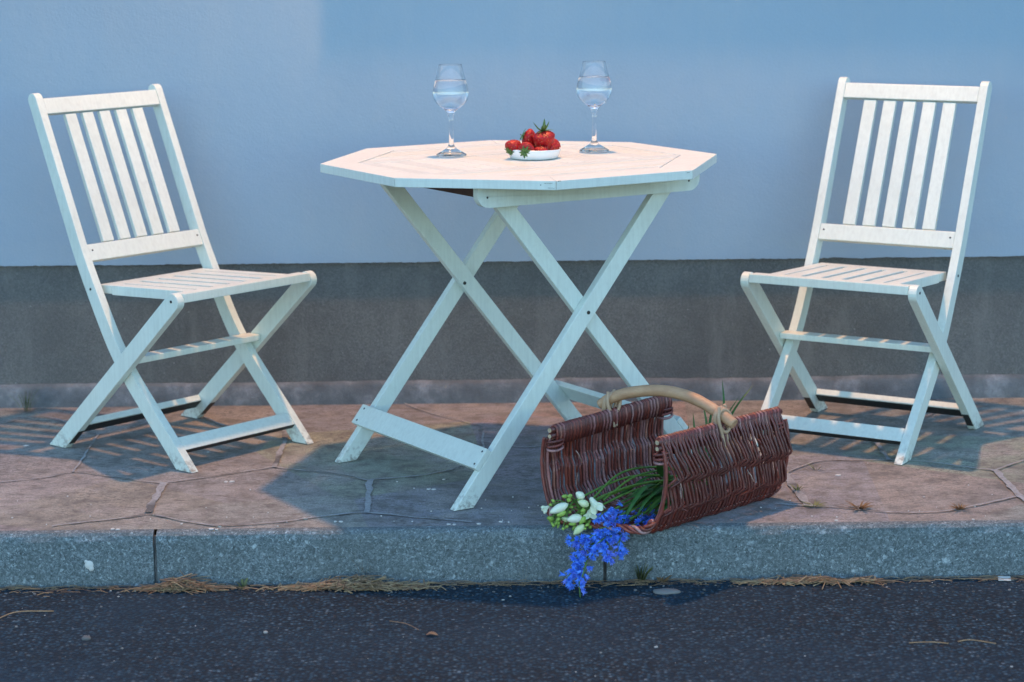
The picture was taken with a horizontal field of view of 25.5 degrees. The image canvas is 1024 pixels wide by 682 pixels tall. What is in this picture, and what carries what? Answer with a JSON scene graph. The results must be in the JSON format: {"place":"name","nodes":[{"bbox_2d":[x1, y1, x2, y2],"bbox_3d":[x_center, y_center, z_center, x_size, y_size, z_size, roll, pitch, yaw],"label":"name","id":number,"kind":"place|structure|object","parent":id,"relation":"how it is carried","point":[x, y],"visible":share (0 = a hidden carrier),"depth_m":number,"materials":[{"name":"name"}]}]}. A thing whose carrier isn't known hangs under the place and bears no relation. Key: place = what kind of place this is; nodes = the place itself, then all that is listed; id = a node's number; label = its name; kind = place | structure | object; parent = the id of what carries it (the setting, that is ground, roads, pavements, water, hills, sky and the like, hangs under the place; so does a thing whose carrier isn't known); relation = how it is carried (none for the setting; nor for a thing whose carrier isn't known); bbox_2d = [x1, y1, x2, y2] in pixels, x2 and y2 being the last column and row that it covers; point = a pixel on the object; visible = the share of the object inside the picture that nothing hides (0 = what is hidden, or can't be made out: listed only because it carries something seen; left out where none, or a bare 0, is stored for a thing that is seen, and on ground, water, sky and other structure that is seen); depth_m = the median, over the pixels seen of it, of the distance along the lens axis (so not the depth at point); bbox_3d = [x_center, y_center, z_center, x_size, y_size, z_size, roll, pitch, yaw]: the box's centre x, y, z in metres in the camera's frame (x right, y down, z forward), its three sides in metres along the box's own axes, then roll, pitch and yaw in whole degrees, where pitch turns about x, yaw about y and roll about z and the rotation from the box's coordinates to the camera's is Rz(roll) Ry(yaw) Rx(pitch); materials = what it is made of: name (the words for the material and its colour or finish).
{"place":"outdoors","nodes":[
{"label":"outdoors","id":0,"kind":"place"},
{"bbox_2d":[0,529,1023,681],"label":"road","id":1,"kind":"structure","parent":0,"point":[617,639],"depth_m":4.42,"materials":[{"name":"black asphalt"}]},
{"bbox_2d":[0,611,53,617],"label":"straw","id":2,"kind":"object","parent":1,"relation":"on","point":[26,611],"visible":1,"depth_m":4.58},
{"bbox_2d":[0,529,155,587],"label":"kerb stone","id":3,"kind":"object","parent":1,"relation":"on","point":[46,558],"visible":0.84,"depth_m":4.75,"materials":[{"name":"stone"}]},
{"bbox_2d":[84,560,93,570],"bbox_3d":[-0.888,0.471,4.751,0.020,0.024,0.002,-1,11,0],"label":"paint blot","id":4,"kind":"object","parent":3,"relation":"attached to","point":[89,565],"visible":1,"depth_m":4.75,"materials":[{"name":"grey paint"}]},
{"bbox_2d":[82,635,90,640],"bbox_3d":[-0.830,0.580,4.413,0.019,0.011,0.015,-1,11,0],"label":"stone","id":5,"kind":"object","parent":1,"relation":"on","point":[85,637],"visible":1,"depth_m":4.41,"materials":[{"name":"grey stone"}]},
{"bbox_2d":[109,570,244,594],"bbox_3d":[-0.699,0.504,4.726,0.297,0.038,0.064,-1,11,0],"label":"straw heap","id":6,"kind":"object","parent":1,"relation":"on","point":[173,584],"visible":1,"depth_m":4.72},
{"bbox_2d":[235,578,247,588],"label":"weed","id":7,"kind":"object","parent":1,"relation":"on","point":[243,583],"visible":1,"depth_m":4.75,"materials":[{"name":"green plant"}]},
{"bbox_2d":[250,574,445,593],"bbox_3d":[-0.341,0.501,4.725,0.410,0.037,0.073,-1,11,0],"label":"straw heap","id":8,"kind":"object","parent":1,"relation":"on","point":[360,583],"visible":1,"depth_m":4.72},
{"bbox_2d":[156,525,602,584],"bbox_3d":[-0.277,0.477,4.773,0.938,0.167,0.030,-1,11,0],"label":"kerb stone","id":9,"kind":"object","parent":1,"relation":"on","point":[278,556],"visible":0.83,"depth_m":4.76,"materials":[{"name":"stone"}]},
{"bbox_2d":[154,535,605,583],"bbox_3d":[-0.032,0.469,4.782,18.000,0.135,0.008,-1,11,0],"label":"kerb bedding","id":10,"kind":"object","parent":1,"relation":"on","point":[604,569],"visible":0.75,"depth_m":4.78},
{"bbox_2d":[0,575,1023,596],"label":"gutter straw","id":11,"kind":"object","parent":1,"relation":"on","point":[641,582],"visible":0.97,"depth_m":4.75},
{"bbox_2d":[634,563,652,579],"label":"weed","id":12,"kind":"object","parent":1,"relation":"on","point":[641,576],"visible":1,"depth_m":4.75,"materials":[{"name":"green plant"}]},
{"bbox_2d":[650,575,671,583],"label":"weed","id":13,"kind":"object","parent":1,"relation":"on","point":[661,579],"visible":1,"depth_m":4.76,"materials":[{"name":"brown plant"}]},
{"bbox_2d":[653,588,680,594],"bbox_3d":[0.321,0.519,4.688,0.058,0.013,0.033,-1,11,0],"label":"stone","id":14,"kind":"object","parent":1,"relation":"on","point":[663,591],"visible":1,"depth_m":4.68,"materials":[{"name":"grey stone"}]},
{"bbox_2d":[606,520,1023,580],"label":"kerb stone","id":15,"kind":"object","parent":1,"relation":"on","point":[877,549],"visible":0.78,"depth_m":4.76,"materials":[{"name":"stone"}]},
{"bbox_2d":[733,573,898,589],"bbox_3d":[0.635,0.500,4.732,0.350,0.020,0.075,-1,11,0],"label":"straw heap","id":16,"kind":"object","parent":1,"relation":"on","point":[796,580],"visible":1,"depth_m":4.73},
{"bbox_2d":[909,641,948,643],"bbox_3d":[0.800,0.579,4.343,0.075,0.004,0.008,-1,11,0],"label":"straw","id":17,"kind":"object","parent":1,"relation":"on","point":[929,641],"visible":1,"depth_m":4.34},
{"bbox_2d":[958,639,995,643],"bbox_3d":[0.893,0.577,4.349,0.072,0.004,0.010,2,11,12],"label":"straw","id":18,"kind":"object","parent":1,"relation":"on","point":[976,640],"visible":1,"depth_m":4.35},
{"bbox_2d":[998,576,1010,580],"bbox_3d":[1.034,0.499,4.753,0.028,0.005,0.017,-1,11,0],"label":"paper scrap","id":19,"kind":"object","parent":1,"relation":"on","point":[1000,577],"visible":1,"depth_m":4.75,"materials":[{"name":"white paper"}]},
{"bbox_2d":[0,398,1023,530],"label":"pavement","id":20,"kind":"structure","parent":0,"point":[136,452],"depth_m":5.22,"materials":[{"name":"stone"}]},
{"bbox_2d":[7,391,36,411],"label":"grass tuft","id":21,"kind":"object","parent":20,"relation":"on","point":[25,407],"visible":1,"depth_m":5.93,"materials":[{"name":"plant"}]},
{"bbox_2d":[28,84,316,472],"bbox_3d":[-0.824,-0.173,5.489,0.548,0.854,0.445,8,14,40],"label":"folding chair","id":22,"kind":"object","parent":20,"relation":"on","point":[176,291],"visible":1,"depth_m":5.50,"materials":[{"name":"paint"}]},
{"bbox_2d":[0,0,1023,407],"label":"house wall","id":23,"kind":"structure","parent":20,"relation":"on","point":[272,104],"depth_m":5.88,"materials":[{"name":"blue paint"}]},
{"bbox_2d":[320,140,716,510],"bbox_3d":[0.024,-0.060,5.212,0.850,0.720,0.850,-7,12,-32],"label":"folding table","id":24,"kind":"object","parent":20,"relation":"on","point":[495,177],"visible":0.94,"depth_m":5.04,"materials":[{"name":"paint"}]},
{"bbox_2d":[433,64,468,156],"bbox_3d":[-0.141,-0.531,5.206,0.082,0.208,0.082,-1,11,0],"label":"wine glass","id":25,"kind":"object","parent":24,"relation":"on","point":[450,92],"visible":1,"depth_m":5.17,"materials":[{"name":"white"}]},
{"bbox_2d":[509,147,560,159],"bbox_3d":[0.050,-0.429,5.159,0.122,0.024,0.122,-1,11,0],"label":"dish","id":26,"kind":"object","parent":24,"relation":"on","point":[542,155],"visible":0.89,"depth_m":5.11,"materials":[{"name":"white ceramic"}]},
{"bbox_2d":[505,140,520,155],"bbox_3d":[0.002,-0.438,5.135,0.041,0.039,0.040,-1,11,0],"label":"strawberry","id":27,"kind":"object","parent":26,"relation":"on","point":[511,146],"visible":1,"depth_m":5.12,"materials":[{"name":"red food"}]},
{"bbox_2d":[517,142,534,157],"bbox_3d":[0.032,-0.430,5.112,0.036,0.038,0.039,-6,12,-27],"label":"strawberry","id":28,"kind":"object","parent":26,"relation":"on","point":[524,148],"visible":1,"depth_m":5.10,"materials":[{"name":"red food"}]},
{"bbox_2d":[519,129,534,145],"bbox_3d":[0.036,-0.464,5.159,0.040,0.044,0.044,8,14,39],"label":"strawberry","id":29,"kind":"object","parent":26,"relation":"on","point":[527,135],"visible":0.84,"depth_m":5.14,"materials":[{"name":"red food"}]},
{"bbox_2d":[535,146,547,150],"bbox_3d":[0.068,-0.425,5.125,0.032,0.034,0.032,5,12,29],"label":"strawberry","id":30,"kind":"object","parent":26,"relation":"on","point":[541,148],"visible":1,"depth_m":5.11,"materials":[{"name":"red food"}]},
{"bbox_2d":[532,118,554,149],"bbox_3d":[0.072,-0.466,5.138,0.052,0.077,0.053,-1,11,0],"label":"strawberry","id":31,"kind":"object","parent":26,"relation":"on","point":[543,136],"visible":1,"depth_m":5.12,"materials":[{"name":"red food"}]},
{"bbox_2d":[549,138,560,149],"bbox_3d":[0.092,-0.444,5.174,0.039,0.038,0.035,-7,13,-33],"label":"strawberry","id":32,"kind":"object","parent":26,"relation":"on","point":[555,145],"visible":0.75,"depth_m":5.16,"materials":[{"name":"red food"}]},
{"bbox_2d":[576,61,611,152],"bbox_3d":[0.192,-0.547,5.277,0.082,0.208,0.082,-1,11,0],"label":"wine glass","id":33,"kind":"object","parent":24,"relation":"on","point":[594,90],"visible":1,"depth_m":5.24,"materials":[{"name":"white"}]},
{"bbox_2d":[540,385,792,534],"bbox_3d":[0.328,0.235,4.859,0.349,0.279,0.480,8,14,39],"label":"wicker basket","id":34,"kind":"object","parent":20,"relation":"on","point":[607,426],"visible":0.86,"depth_m":4.84,"materials":[{"name":"brown wicker"}]},
{"bbox_2d":[574,541,594,596],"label":"bluebell","id":35,"kind":"object","parent":34,"relation":"in","point":[581,583],"visible":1,"depth_m":4.67,"materials":[{"name":"blue plant"}]},
{"bbox_2d":[559,514,634,589],"bbox_3d":[0.192,0.445,4.736,0.228,0.127,0.044,-9,14,-39],"label":"bluebell","id":36,"kind":"object","parent":34,"relation":"in","point":[571,575],"visible":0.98,"depth_m":4.68,"materials":[{"name":"blue plant"}]},
{"bbox_2d":[565,486,652,549],"bbox_3d":[0.275,0.363,4.826,0.055,0.086,0.444,9,14,42],"label":"bluebell","id":37,"kind":"object","parent":34,"relation":"in","point":[569,542],"visible":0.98,"depth_m":4.69,"materials":[{"name":"blue plant"}]},
{"bbox_2d":[541,474,677,529],"bbox_3d":[0.248,0.331,4.825,0.437,0.083,0.048,-8,13,-34],"label":"freesia","id":38,"kind":"object","parent":34,"relation":"in","point":[558,511],"visible":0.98,"depth_m":4.72,"materials":[{"name":"beige plant"}]},
{"bbox_2d":[569,482,662,577],"bbox_3d":[0.277,0.393,4.828,0.062,0.153,0.434,9,14,40],"label":"bluebell","id":39,"kind":"object","parent":34,"relation":"in","point":[586,545],"visible":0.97,"depth_m":4.69,"materials":[{"name":"blue plant"}]},
{"bbox_2d":[586,478,673,560],"bbox_3d":[0.283,0.373,4.830,0.031,0.110,0.417,7,13,35],"label":"bluebell","id":40,"kind":"object","parent":34,"relation":"in","point":[597,545],"visible":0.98,"depth_m":4.68,"materials":[{"name":"blue plant"}]},
{"bbox_2d":[593,482,668,523],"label":"bluebell","id":41,"kind":"object","parent":34,"relation":"in","point":[608,513],"visible":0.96,"depth_m":4.71,"materials":[{"name":"blue plant"}]},
{"bbox_2d":[578,482,692,529],"bbox_3d":[0.265,0.335,4.846,0.053,0.069,0.381,8,13,37],"label":"freesia","id":42,"kind":"object","parent":34,"relation":"in","point":[593,506],"visible":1,"depth_m":4.71,"materials":[{"name":"beige plant"}]},
{"bbox_2d":[597,478,674,565],"bbox_3d":[0.282,0.377,4.825,0.045,0.119,0.392,5,12,28],"label":"bluebell","id":43,"kind":"object","parent":34,"relation":"in","point":[604,550],"visible":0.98,"depth_m":4.68,"materials":[{"name":"blue plant"}]},
{"bbox_2d":[595,475,677,535],"bbox_3d":[0.301,0.345,4.828,0.045,0.072,0.374,8,13,37],"label":"bluebell","id":44,"kind":"object","parent":34,"relation":"in","point":[615,519],"visible":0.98,"depth_m":4.71,"materials":[{"name":"blue plant"}]},
{"bbox_2d":[566,478,709,534],"bbox_3d":[0.283,0.337,4.822,0.416,0.090,0.043,-8,13,-34],"label":"freesia","id":45,"kind":"object","parent":34,"relation":"in","point":[574,519],"visible":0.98,"depth_m":4.71,"materials":[{"name":"beige plant"}]},
{"bbox_2d":[611,484,672,559],"bbox_3d":[0.307,0.370,4.825,0.051,0.117,0.365,6,12,30],"label":"bluebell","id":46,"kind":"object","parent":34,"relation":"in","point":[622,551],"visible":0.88,"depth_m":4.69,"materials":[{"name":"blue plant"}]},
{"bbox_2d":[630,495,655,517],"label":"bluebell","id":47,"kind":"object","parent":34,"relation":"in","point":[633,511],"visible":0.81,"depth_m":4.79,"materials":[{"name":"blue plant"}]},
{"bbox_2d":[593,466,707,519],"bbox_3d":[0.329,0.308,4.879,0.084,0.083,0.425,9,14,41],"label":"stalk bunch","id":48,"kind":"object","parent":34,"relation":"in","point":[618,487],"visible":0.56,"depth_m":4.80,"materials":[{"name":"green plant"}]},
{"bbox_2d":[615,462,693,522],"bbox_3d":[0.299,0.304,4.831,0.098,0.130,0.255,7,13,35],"label":"leaf bunch","id":49,"kind":"object","parent":34,"relation":"in","point":[654,501],"visible":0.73,"depth_m":4.80,"materials":[{"name":"green plant"}]},
{"bbox_2d":[613,477,709,536],"bbox_3d":[0.329,0.354,4.834,0.039,0.063,0.376,7,13,34],"label":"bluebell","id":50,"kind":"object","parent":34,"relation":"in","point":[642,519],"visible":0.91,"depth_m":4.75,"materials":[{"name":"blue plant"}]},
{"bbox_2d":[687,380,750,471],"bbox_3d":[0.474,0.197,5.060,0.167,0.205,0.153,-2,11,-7],"label":"leaf bunch","id":51,"kind":"object","parent":34,"relation":"in","point":[732,412],"visible":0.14,"depth_m":5.09,"materials":[{"name":"plant"}]},
{"bbox_2d":[802,500,831,506],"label":"moss clump","id":52,"kind":"object","parent":20,"relation":"on","point":[817,504],"visible":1,"depth_m":4.91,"materials":[{"name":"plant"}]},
{"bbox_2d":[840,500,873,509],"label":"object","id":53,"kind":"object","parent":20,"relation":"on","point":[862,506],"visible":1,"depth_m":4.88,"materials":[{"name":"brown plant"}]},
{"bbox_2d":[740,77,991,464],"bbox_3d":[0.875,-0.193,5.517,0.445,0.854,0.548,6,12,30],"label":"folding chair","id":54,"kind":"object","parent":20,"relation":"on","point":[810,275],"visible":0.95,"depth_m":5.57,"materials":[{"name":"paint"}]},
{"bbox_2d":[949,502,970,509],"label":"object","id":55,"kind":"object","parent":20,"relation":"on","point":[959,506],"visible":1,"depth_m":4.87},
{"bbox_2d":[2,577,1023,608],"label":"gutter gravel","id":56,"kind":"structure","parent":0,"point":[890,578],"depth_m":4.72,"materials":[{"name":"grey gravel"}]}
]}

